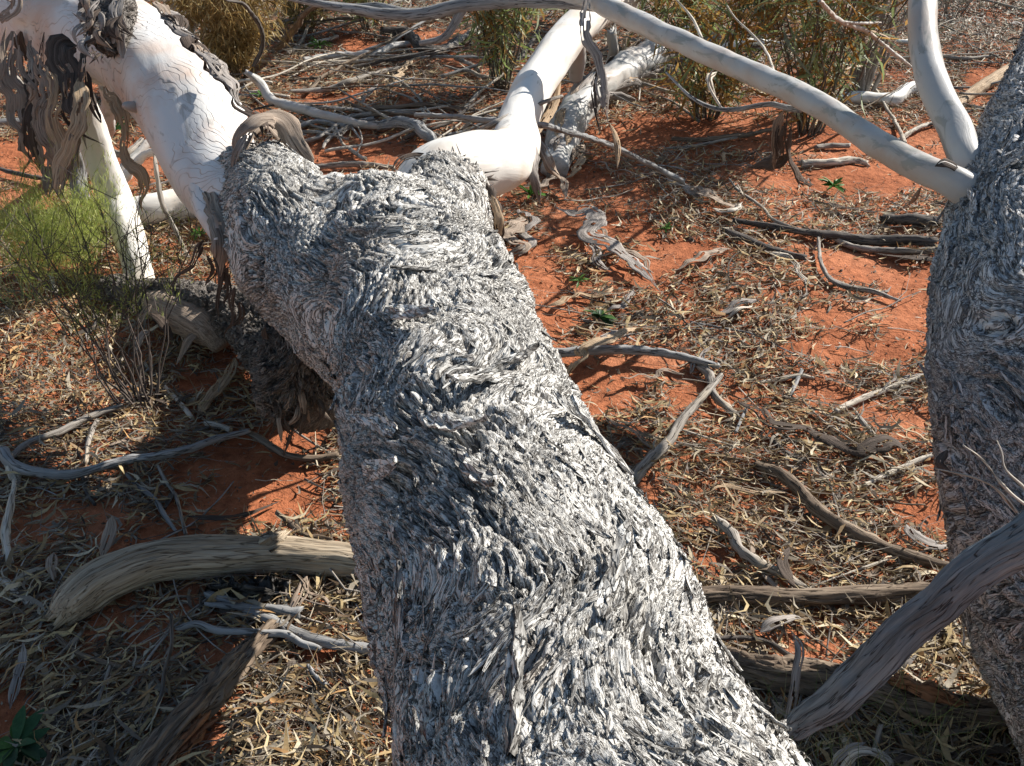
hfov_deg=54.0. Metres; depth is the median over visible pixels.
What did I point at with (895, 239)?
dead branch
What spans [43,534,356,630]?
fallen log
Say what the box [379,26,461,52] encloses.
dead branch
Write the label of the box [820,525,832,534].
dry leaf
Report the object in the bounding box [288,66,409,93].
dead branch
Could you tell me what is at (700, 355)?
bark peel
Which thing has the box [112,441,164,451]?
dead stick
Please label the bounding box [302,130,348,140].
dead branch
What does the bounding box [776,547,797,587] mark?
bark strip
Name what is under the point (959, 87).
fallen branch
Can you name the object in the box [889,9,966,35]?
fallen branch
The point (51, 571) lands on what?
bark strip
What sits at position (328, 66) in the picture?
fallen branch
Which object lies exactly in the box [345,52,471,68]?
fallen branch
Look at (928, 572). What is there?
dry leaf
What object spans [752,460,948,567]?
dead branch
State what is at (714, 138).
dead branch
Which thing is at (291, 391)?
fallen limb
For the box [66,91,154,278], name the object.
fallen limb
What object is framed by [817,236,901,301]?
dead branch
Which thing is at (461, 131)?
fallen branch
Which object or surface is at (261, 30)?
dead branch
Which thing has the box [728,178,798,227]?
dead branch
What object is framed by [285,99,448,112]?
fallen branch
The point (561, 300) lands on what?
bark strip
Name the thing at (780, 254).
bark peel
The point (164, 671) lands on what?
dead branch
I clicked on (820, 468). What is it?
dry leaf
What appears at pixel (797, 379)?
dead branch
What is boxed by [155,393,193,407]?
bark peel
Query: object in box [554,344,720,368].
dead branch
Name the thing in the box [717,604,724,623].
dry leaf
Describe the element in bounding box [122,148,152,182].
dead branch
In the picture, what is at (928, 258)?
bark strip
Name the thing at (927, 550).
dead stick
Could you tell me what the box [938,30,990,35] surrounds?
fallen branch
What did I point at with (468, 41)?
fallen branch
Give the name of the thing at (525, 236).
bark strip
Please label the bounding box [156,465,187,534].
dead branch
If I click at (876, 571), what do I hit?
dry leaf
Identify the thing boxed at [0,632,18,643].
dry leaf
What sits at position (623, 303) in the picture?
bark strip
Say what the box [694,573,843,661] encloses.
dead stick
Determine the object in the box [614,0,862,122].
wattle shrub
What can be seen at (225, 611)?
dry leaf
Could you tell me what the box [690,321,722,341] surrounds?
dead stick
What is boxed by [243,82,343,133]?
fallen branch
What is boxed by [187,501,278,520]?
bark strip
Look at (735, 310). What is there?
bark strip
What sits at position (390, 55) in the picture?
fallen branch
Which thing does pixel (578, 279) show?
rosette weed
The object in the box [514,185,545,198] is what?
rosette weed
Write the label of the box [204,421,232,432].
dead branch
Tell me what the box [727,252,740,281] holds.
dead stick
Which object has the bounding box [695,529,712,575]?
dead stick
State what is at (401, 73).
bark strip
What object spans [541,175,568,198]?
bark strip
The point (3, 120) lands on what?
dead branch
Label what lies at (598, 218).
bark strip
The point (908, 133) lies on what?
dead branch
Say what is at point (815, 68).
wattle shrub
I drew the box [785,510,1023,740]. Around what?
dead branch
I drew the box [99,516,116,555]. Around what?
bark slab
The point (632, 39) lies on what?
fallen branch
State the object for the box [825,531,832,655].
dead stick
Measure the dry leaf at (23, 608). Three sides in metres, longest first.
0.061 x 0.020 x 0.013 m
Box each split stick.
[0,479,16,565]
[0,576,32,607]
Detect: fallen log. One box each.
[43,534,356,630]
[105,189,196,226]
[701,581,930,607]
[725,645,1008,731]
[836,81,917,107]
[959,63,1009,103]
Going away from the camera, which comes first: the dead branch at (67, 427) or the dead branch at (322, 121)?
the dead branch at (67, 427)
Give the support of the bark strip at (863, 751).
on the leaf litter at (308, 748)
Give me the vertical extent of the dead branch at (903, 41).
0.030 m
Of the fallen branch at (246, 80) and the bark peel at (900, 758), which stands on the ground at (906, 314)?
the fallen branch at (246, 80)
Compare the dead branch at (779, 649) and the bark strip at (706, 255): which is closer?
the dead branch at (779, 649)
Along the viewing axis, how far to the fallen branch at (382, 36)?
5.80 m
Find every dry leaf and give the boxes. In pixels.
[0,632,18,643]
[2,601,29,613]
[11,373,26,381]
[58,438,71,449]
[59,736,105,749]
[79,690,114,715]
[151,679,176,691]
[164,492,173,509]
[201,587,231,615]
[218,601,230,623]
[225,397,239,399]
[261,692,287,702]
[282,657,298,688]
[303,520,312,536]
[307,612,334,630]
[311,619,326,633]
[321,726,335,748]
[600,433,619,441]
[632,312,646,321]
[647,384,655,396]
[700,525,729,543]
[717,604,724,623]
[744,641,752,650]
[761,471,768,481]
[773,529,796,548]
[791,540,810,548]
[791,602,807,625]
[817,462,826,474]
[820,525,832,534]
[852,294,869,300]
[865,561,884,575]
[885,601,890,616]
[916,570,937,575]
[937,626,960,640]
[967,685,990,695]
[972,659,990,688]
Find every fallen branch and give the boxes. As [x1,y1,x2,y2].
[209,9,329,49]
[229,64,338,74]
[236,52,334,91]
[236,76,414,103]
[236,78,272,84]
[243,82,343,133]
[247,53,405,77]
[249,59,309,64]
[249,104,322,110]
[252,38,310,48]
[266,29,401,40]
[271,19,361,28]
[275,52,449,80]
[279,0,398,37]
[282,48,459,81]
[284,48,451,58]
[285,6,309,56]
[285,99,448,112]
[288,73,361,81]
[291,20,349,24]
[297,102,362,155]
[300,85,484,103]
[305,25,420,94]
[308,55,430,112]
[317,16,362,19]
[324,109,499,152]
[333,110,366,160]
[338,88,444,137]
[340,46,462,58]
[344,99,413,115]
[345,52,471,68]
[360,26,420,50]
[369,47,455,61]
[370,44,478,76]
[378,55,523,65]
[382,88,427,123]
[390,83,508,91]
[391,21,425,42]
[404,95,484,139]
[408,76,497,117]
[420,100,503,120]
[421,119,582,144]
[437,106,478,127]
[438,81,570,138]
[439,55,530,78]
[441,123,485,136]
[443,65,487,79]
[457,65,523,112]
[458,106,501,130]
[461,14,512,45]
[513,70,648,109]
[567,71,699,94]
[586,36,629,55]
[617,34,641,41]
[642,90,700,122]
[842,66,906,142]
[855,75,913,111]
[881,50,1012,57]
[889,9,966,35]
[928,106,985,125]
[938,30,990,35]
[943,35,1009,62]
[953,80,1000,88]
[959,92,994,95]
[980,0,1023,10]
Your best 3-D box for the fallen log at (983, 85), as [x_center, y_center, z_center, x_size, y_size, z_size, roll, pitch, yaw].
[2.489,-1.562,5.151,1.171,0.086,0.091,-30,45,-35]
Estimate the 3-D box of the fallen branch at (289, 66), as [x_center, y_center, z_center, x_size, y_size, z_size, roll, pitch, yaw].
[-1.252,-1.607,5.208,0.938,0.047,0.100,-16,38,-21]
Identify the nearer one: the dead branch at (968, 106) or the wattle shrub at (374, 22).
the dead branch at (968, 106)
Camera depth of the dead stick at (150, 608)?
2.19 m
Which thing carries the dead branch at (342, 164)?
on the ground at (906, 314)
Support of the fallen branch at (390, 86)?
on the ground at (906, 314)
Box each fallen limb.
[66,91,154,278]
[90,273,335,455]
[540,22,717,178]
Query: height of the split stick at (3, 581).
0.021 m
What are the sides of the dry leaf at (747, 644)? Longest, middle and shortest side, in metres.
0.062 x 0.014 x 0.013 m
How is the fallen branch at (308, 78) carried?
on the ground at (906, 314)
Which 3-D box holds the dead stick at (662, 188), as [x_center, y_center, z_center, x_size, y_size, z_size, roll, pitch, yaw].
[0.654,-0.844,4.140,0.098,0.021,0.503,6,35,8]
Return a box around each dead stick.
[2,415,113,423]
[7,485,56,494]
[8,521,65,600]
[31,546,83,647]
[40,418,181,493]
[58,356,143,386]
[63,635,228,737]
[85,623,173,698]
[92,665,111,765]
[111,576,242,765]
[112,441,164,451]
[121,579,185,636]
[145,348,180,371]
[162,481,233,538]
[173,579,316,687]
[192,402,251,432]
[294,431,340,459]
[304,478,341,494]
[535,304,589,314]
[564,189,632,201]
[568,291,661,316]
[581,319,735,329]
[585,172,656,190]
[620,318,721,337]
[636,164,722,185]
[656,179,699,204]
[656,297,711,360]
[659,154,683,202]
[666,184,786,201]
[678,541,775,653]
[682,429,850,481]
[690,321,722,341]
[694,164,748,165]
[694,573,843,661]
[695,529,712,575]
[698,323,809,360]
[708,553,767,572]
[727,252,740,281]
[738,387,808,464]
[750,537,877,583]
[802,400,904,472]
[803,455,853,562]
[806,610,875,697]
[808,547,937,587]
[816,470,839,532]
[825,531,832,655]
[843,291,920,323]
[846,498,924,504]
[853,110,889,120]
[903,540,948,559]
[944,62,1006,63]
[953,646,989,697]
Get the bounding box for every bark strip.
[4,452,21,485]
[8,642,27,708]
[10,689,122,739]
[45,553,58,580]
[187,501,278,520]
[196,358,238,417]
[287,576,308,617]
[357,84,377,104]
[385,57,420,88]
[503,217,531,254]
[517,209,540,255]
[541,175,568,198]
[546,286,612,306]
[556,205,659,290]
[566,153,585,178]
[567,327,636,374]
[579,330,637,352]
[589,235,611,270]
[600,228,652,272]
[607,289,634,310]
[662,176,702,199]
[673,247,728,270]
[687,184,741,207]
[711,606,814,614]
[712,202,741,212]
[720,298,759,313]
[727,305,752,316]
[737,401,908,457]
[760,614,804,632]
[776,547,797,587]
[785,631,804,736]
[827,202,876,212]
[831,745,894,765]
[833,742,865,765]
[875,253,932,260]
[903,524,947,549]
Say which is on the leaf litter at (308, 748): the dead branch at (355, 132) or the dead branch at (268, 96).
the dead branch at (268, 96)
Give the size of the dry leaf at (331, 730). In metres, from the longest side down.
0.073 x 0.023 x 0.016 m
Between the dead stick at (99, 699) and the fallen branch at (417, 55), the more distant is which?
the fallen branch at (417, 55)
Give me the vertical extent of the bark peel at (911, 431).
0.024 m
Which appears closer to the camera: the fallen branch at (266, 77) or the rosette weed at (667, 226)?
the rosette weed at (667, 226)
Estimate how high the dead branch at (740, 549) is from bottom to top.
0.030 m
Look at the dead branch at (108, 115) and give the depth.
3.88 m
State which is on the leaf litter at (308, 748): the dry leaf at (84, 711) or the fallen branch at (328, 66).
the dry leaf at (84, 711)
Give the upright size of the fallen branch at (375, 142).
0.128 m
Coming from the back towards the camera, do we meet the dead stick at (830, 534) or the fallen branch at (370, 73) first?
the fallen branch at (370, 73)
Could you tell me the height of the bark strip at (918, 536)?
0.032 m
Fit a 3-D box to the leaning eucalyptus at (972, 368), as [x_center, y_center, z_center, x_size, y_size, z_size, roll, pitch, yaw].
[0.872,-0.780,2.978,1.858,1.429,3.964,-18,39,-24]
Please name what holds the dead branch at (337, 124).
on the ground at (906, 314)
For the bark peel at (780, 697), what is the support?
on the leaf litter at (308, 748)
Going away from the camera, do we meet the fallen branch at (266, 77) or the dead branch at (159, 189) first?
the dead branch at (159, 189)
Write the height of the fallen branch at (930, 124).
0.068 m
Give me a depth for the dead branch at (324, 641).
2.13 m
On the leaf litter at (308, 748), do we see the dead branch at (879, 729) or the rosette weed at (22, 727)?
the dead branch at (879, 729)
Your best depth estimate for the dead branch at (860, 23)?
4.12 m
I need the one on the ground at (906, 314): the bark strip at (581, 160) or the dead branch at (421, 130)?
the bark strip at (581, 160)
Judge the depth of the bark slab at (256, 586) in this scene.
2.22 m
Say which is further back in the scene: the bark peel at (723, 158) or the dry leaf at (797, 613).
the bark peel at (723, 158)
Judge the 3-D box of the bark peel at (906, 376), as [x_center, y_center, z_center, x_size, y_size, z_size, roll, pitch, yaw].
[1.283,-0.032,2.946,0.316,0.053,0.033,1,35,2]
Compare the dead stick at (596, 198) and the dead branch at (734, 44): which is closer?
the dead stick at (596, 198)
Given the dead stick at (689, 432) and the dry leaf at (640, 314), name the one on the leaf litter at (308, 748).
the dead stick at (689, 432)
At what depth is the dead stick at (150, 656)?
2.09 m
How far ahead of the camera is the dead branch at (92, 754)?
1.91 m
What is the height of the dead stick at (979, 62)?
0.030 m
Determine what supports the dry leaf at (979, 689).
on the leaf litter at (308, 748)
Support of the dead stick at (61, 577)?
on the leaf litter at (308, 748)
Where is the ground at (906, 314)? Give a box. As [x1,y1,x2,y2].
[0,0,1023,765]
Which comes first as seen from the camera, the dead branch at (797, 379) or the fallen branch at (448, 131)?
the dead branch at (797, 379)
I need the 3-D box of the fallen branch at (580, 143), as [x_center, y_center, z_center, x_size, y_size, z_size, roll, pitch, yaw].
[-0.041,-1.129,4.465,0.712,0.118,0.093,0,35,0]
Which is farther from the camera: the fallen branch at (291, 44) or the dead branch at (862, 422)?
the fallen branch at (291, 44)
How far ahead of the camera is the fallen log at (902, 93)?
4.92 m
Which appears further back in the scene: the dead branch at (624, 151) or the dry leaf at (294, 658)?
the dead branch at (624, 151)
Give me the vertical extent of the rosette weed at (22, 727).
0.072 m
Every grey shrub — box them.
[850,0,907,91]
[939,0,977,19]
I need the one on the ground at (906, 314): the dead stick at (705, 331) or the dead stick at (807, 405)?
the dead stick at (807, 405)
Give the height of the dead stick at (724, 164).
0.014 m
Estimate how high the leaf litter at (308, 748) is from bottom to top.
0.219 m
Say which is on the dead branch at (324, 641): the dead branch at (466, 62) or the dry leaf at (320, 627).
the dry leaf at (320, 627)
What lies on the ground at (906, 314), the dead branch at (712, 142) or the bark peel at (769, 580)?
the dead branch at (712, 142)
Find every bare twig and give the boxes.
[935,468,1018,512]
[963,445,1023,504]
[996,440,1023,488]
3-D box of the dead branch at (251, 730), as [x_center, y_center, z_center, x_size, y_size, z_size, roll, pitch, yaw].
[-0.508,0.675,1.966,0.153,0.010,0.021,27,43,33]
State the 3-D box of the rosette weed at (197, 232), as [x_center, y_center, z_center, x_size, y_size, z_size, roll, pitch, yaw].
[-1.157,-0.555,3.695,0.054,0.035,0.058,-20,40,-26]
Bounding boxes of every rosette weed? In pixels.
[0,705,49,765]
[115,117,124,130]
[190,227,205,240]
[307,36,329,48]
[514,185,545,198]
[569,274,587,287]
[583,309,616,327]
[656,222,674,232]
[819,176,844,192]
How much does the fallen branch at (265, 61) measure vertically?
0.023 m
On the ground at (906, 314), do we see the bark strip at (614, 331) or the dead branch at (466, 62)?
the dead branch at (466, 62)
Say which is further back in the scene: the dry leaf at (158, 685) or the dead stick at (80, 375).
the dead stick at (80, 375)
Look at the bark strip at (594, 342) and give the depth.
2.93 m
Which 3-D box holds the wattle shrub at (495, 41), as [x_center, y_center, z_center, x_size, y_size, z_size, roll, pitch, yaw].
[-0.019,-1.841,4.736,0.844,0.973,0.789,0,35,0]
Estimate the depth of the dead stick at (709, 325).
3.14 m
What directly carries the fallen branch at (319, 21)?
on the ground at (906, 314)
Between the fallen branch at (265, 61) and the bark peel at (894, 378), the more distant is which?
the fallen branch at (265, 61)
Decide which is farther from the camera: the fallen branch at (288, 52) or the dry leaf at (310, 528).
the fallen branch at (288, 52)
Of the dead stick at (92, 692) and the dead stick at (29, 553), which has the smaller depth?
the dead stick at (92, 692)
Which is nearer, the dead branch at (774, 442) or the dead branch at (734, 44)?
the dead branch at (774, 442)
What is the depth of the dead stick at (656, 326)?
3.18 m
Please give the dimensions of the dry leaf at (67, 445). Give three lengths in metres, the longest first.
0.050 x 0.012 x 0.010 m
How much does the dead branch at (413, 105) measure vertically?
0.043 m
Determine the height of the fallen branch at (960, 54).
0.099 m
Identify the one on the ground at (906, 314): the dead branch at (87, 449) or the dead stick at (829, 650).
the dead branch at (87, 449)
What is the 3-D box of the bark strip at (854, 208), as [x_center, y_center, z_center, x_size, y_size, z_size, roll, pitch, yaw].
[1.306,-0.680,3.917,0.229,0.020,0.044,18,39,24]
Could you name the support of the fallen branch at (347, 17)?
on the ground at (906, 314)
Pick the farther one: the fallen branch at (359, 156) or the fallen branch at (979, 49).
the fallen branch at (979, 49)
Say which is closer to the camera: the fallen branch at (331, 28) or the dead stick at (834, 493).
the dead stick at (834, 493)
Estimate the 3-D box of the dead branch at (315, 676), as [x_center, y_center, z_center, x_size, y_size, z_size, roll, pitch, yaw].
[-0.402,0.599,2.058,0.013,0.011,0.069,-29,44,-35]
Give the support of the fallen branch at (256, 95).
on the ground at (906, 314)
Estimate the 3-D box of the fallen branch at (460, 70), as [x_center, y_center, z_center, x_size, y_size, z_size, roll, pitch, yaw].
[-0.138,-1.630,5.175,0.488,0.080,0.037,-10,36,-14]
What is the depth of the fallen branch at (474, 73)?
5.11 m
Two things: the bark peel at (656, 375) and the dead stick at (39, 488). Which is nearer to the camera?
the dead stick at (39, 488)
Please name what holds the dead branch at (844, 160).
on the ground at (906, 314)
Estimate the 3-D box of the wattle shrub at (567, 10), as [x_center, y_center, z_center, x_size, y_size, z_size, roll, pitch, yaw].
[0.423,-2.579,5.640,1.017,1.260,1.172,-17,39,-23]
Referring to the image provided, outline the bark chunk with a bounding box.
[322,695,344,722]
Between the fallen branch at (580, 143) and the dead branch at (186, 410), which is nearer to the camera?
the dead branch at (186, 410)
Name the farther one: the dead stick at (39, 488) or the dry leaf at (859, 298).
the dry leaf at (859, 298)
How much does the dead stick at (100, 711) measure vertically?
0.021 m
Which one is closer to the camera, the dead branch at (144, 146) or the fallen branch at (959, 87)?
the dead branch at (144, 146)
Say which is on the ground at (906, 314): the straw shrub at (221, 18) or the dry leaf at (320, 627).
the straw shrub at (221, 18)
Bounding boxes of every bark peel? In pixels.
[43,272,63,292]
[109,438,139,445]
[142,180,167,189]
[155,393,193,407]
[293,571,330,615]
[594,161,644,177]
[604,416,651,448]
[620,368,683,381]
[690,345,711,372]
[691,483,784,495]
[703,152,731,170]
[745,528,791,601]
[765,251,810,284]
[771,694,787,717]
[826,745,981,765]
[883,360,924,388]
[889,417,932,440]
[895,373,922,381]
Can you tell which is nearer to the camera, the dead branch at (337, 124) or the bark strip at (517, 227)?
the bark strip at (517, 227)
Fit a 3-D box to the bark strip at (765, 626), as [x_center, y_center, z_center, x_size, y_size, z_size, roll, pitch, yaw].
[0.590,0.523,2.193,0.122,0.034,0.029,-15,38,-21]
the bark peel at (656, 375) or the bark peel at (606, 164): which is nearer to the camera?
the bark peel at (656, 375)
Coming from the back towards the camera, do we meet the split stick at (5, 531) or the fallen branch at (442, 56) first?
the fallen branch at (442, 56)
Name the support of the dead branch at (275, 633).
on the leaf litter at (308, 748)
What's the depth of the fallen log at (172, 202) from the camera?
3.76 m
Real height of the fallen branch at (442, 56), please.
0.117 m
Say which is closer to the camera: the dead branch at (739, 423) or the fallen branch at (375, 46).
the dead branch at (739, 423)
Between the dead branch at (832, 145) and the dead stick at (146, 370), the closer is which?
the dead stick at (146, 370)
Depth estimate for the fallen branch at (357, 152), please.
4.58 m
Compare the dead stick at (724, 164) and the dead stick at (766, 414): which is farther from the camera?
the dead stick at (724, 164)
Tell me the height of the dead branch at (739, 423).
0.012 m
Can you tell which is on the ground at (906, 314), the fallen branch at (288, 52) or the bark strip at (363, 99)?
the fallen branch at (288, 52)
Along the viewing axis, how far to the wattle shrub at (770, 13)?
5.84 m
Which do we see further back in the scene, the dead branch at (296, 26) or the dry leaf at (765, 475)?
the dead branch at (296, 26)
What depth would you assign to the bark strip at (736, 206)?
3.83 m
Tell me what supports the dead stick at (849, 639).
on the leaf litter at (308, 748)
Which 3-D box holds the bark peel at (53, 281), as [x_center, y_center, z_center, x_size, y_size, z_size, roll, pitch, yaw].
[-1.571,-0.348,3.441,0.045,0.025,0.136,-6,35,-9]
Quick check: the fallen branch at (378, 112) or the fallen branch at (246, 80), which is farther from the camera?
the fallen branch at (246, 80)
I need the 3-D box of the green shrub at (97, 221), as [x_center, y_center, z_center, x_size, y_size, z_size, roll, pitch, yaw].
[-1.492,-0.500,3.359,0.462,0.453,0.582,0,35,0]
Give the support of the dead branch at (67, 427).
on the ground at (906, 314)
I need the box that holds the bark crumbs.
[0,28,1007,765]
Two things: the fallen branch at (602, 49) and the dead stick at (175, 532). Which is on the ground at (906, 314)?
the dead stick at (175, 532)
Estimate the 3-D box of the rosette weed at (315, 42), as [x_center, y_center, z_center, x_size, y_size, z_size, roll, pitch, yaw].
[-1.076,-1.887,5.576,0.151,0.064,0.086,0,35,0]
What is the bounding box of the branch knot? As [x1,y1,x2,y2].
[258,527,290,551]
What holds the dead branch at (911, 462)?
on the ground at (906, 314)
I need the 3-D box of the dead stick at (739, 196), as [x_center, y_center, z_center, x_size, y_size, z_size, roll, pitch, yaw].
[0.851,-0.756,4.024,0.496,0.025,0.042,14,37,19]
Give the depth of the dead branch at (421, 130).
4.47 m
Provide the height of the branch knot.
0.098 m
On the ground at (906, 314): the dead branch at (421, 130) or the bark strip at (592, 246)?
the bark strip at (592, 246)
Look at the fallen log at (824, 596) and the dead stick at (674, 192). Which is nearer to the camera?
the fallen log at (824, 596)
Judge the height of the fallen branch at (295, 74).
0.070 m
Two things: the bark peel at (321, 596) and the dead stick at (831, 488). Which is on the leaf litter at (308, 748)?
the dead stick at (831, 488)
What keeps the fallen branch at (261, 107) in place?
on the leaf litter at (308, 748)
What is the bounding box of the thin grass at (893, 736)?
[736,650,1021,765]
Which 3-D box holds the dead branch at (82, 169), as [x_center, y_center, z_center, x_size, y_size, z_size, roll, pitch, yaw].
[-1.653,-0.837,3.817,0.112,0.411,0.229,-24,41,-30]
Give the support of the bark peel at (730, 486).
on the leaf litter at (308, 748)
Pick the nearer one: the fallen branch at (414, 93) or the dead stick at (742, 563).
the dead stick at (742, 563)
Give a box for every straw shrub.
[151,0,297,79]
[265,0,340,33]
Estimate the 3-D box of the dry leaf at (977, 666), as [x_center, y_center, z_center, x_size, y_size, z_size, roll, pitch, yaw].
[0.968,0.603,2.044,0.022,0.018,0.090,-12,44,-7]
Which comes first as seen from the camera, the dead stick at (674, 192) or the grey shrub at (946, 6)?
the dead stick at (674, 192)
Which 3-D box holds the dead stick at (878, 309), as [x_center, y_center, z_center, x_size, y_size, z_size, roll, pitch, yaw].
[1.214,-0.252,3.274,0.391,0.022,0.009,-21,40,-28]
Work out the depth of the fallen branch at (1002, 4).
6.29 m
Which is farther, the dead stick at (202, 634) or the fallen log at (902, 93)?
the fallen log at (902, 93)
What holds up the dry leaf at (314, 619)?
on the dead branch at (324, 641)
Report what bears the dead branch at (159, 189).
on the ground at (906, 314)
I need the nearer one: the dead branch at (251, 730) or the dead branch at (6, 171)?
the dead branch at (251, 730)
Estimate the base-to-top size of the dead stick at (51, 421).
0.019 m
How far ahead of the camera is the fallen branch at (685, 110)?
4.79 m
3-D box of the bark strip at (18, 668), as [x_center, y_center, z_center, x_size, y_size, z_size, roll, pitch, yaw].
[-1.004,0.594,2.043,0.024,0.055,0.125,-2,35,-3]
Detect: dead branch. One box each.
[0,118,21,124]
[0,167,41,179]
[0,428,250,479]
[12,403,123,457]
[46,626,123,669]
[69,122,89,206]
[80,708,124,765]
[81,476,96,505]
[83,418,99,464]
[98,85,115,138]
[114,137,143,157]
[120,139,149,170]
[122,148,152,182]
[125,472,176,533]
[129,613,173,742]
[153,153,189,257]
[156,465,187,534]
[163,385,193,418]
[175,620,321,650]
[184,1,197,33]
[203,590,368,655]
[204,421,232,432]
[204,602,303,619]
[225,0,264,67]
[232,703,279,747]
[239,427,339,461]
[240,90,290,98]
[244,70,378,128]
[273,0,329,50]
[275,510,333,540]
[286,35,338,51]
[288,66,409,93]
[300,116,374,127]
[301,41,411,61]
[301,102,476,118]
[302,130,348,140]
[304,111,415,142]
[306,58,373,63]
[306,664,326,685]
[315,161,395,169]
[322,121,379,149]
[337,127,360,139]
[376,116,437,141]
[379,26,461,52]
[414,112,685,184]
[434,22,483,52]
[454,58,480,72]
[475,94,563,129]
[498,31,540,65]
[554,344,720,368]
[606,26,618,60]
[632,373,723,484]
[666,136,737,148]
[670,128,771,141]
[688,362,743,423]
[711,514,807,587]
[719,38,798,53]
[719,635,819,659]
[721,228,806,260]
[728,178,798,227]
[731,218,938,247]
[734,408,746,433]
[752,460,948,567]
[754,374,814,383]
[772,440,809,462]
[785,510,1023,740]
[789,368,803,396]
[796,156,870,168]
[814,143,850,149]
[817,0,911,67]
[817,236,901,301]
[824,229,937,253]
[834,374,924,413]
[843,20,881,24]
[852,408,876,436]
[863,453,933,487]
[871,723,883,758]
[880,213,941,227]
[895,39,907,44]
[898,122,931,139]
[942,53,998,60]
[963,102,984,110]
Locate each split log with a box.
[123,618,279,765]
[158,710,219,765]
[887,673,968,706]
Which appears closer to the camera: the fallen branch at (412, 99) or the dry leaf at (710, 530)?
the dry leaf at (710, 530)
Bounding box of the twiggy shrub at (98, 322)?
[0,145,209,411]
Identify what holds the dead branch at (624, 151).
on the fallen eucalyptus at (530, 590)
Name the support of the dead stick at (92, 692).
on the ground at (906, 314)
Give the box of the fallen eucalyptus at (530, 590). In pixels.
[0,0,812,765]
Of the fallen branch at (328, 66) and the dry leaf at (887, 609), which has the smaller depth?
the dry leaf at (887, 609)
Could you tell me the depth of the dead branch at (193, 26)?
5.42 m
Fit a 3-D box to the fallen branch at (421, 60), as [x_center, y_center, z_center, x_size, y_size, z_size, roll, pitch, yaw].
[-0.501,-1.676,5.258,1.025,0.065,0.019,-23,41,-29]
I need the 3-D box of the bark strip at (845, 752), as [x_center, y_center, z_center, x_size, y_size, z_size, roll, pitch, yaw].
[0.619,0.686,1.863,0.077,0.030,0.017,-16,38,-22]
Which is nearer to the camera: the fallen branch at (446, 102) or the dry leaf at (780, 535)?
the dry leaf at (780, 535)
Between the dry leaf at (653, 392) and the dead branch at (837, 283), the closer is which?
the dry leaf at (653, 392)
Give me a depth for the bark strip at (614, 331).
3.06 m
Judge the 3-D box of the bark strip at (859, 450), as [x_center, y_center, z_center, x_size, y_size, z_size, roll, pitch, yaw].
[0.828,0.131,2.720,0.469,0.029,0.103,15,38,20]
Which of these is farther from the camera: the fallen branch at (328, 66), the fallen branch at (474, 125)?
the fallen branch at (328, 66)
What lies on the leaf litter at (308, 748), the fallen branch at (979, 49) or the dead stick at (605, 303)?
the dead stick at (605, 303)
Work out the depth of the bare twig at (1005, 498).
1.70 m
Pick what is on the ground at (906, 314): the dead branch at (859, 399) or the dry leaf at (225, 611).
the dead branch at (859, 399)
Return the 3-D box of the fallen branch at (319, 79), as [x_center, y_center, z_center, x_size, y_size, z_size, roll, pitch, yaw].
[-0.796,-1.735,5.349,0.069,0.098,1.033,17,39,23]
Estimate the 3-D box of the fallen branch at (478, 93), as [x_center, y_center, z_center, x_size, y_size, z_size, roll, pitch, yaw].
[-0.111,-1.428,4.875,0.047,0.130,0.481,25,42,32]
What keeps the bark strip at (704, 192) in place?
on the leaf litter at (308, 748)
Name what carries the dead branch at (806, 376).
on the ground at (906, 314)
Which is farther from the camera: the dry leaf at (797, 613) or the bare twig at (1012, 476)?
the dry leaf at (797, 613)
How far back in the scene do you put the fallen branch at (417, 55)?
5.36 m
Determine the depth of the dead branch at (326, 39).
5.68 m
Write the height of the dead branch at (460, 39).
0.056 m
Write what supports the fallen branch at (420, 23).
on the ground at (906, 314)
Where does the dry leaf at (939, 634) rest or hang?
on the ground at (906, 314)
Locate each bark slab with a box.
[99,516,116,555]
[205,575,292,603]
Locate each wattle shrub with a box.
[334,0,401,31]
[448,0,563,93]
[542,9,569,18]
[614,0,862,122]
[714,0,942,136]
[736,0,809,30]
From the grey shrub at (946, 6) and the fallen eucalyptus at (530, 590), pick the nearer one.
the fallen eucalyptus at (530, 590)
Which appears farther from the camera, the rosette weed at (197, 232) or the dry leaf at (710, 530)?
the rosette weed at (197, 232)
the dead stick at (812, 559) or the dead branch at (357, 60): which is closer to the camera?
the dead stick at (812, 559)
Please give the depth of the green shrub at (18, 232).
3.20 m
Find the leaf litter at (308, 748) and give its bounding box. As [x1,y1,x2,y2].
[0,0,1023,765]
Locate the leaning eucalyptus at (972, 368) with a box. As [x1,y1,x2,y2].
[288,0,1023,765]
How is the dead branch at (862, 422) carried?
on the leaf litter at (308, 748)
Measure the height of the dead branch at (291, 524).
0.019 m
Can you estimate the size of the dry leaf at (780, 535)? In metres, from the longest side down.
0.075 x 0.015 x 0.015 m
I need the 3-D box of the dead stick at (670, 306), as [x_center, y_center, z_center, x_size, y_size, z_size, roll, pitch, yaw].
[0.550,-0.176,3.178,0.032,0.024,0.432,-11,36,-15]
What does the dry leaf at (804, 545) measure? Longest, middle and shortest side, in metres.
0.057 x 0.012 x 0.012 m
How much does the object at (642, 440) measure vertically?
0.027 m
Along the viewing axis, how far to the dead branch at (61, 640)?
2.08 m
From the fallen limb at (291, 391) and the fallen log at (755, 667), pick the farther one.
the fallen limb at (291, 391)
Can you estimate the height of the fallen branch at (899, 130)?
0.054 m
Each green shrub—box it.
[0,110,116,311]
[0,151,135,289]
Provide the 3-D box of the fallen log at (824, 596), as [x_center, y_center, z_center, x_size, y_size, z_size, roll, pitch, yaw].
[0.693,0.480,2.271,0.654,0.057,0.058,0,35,0]

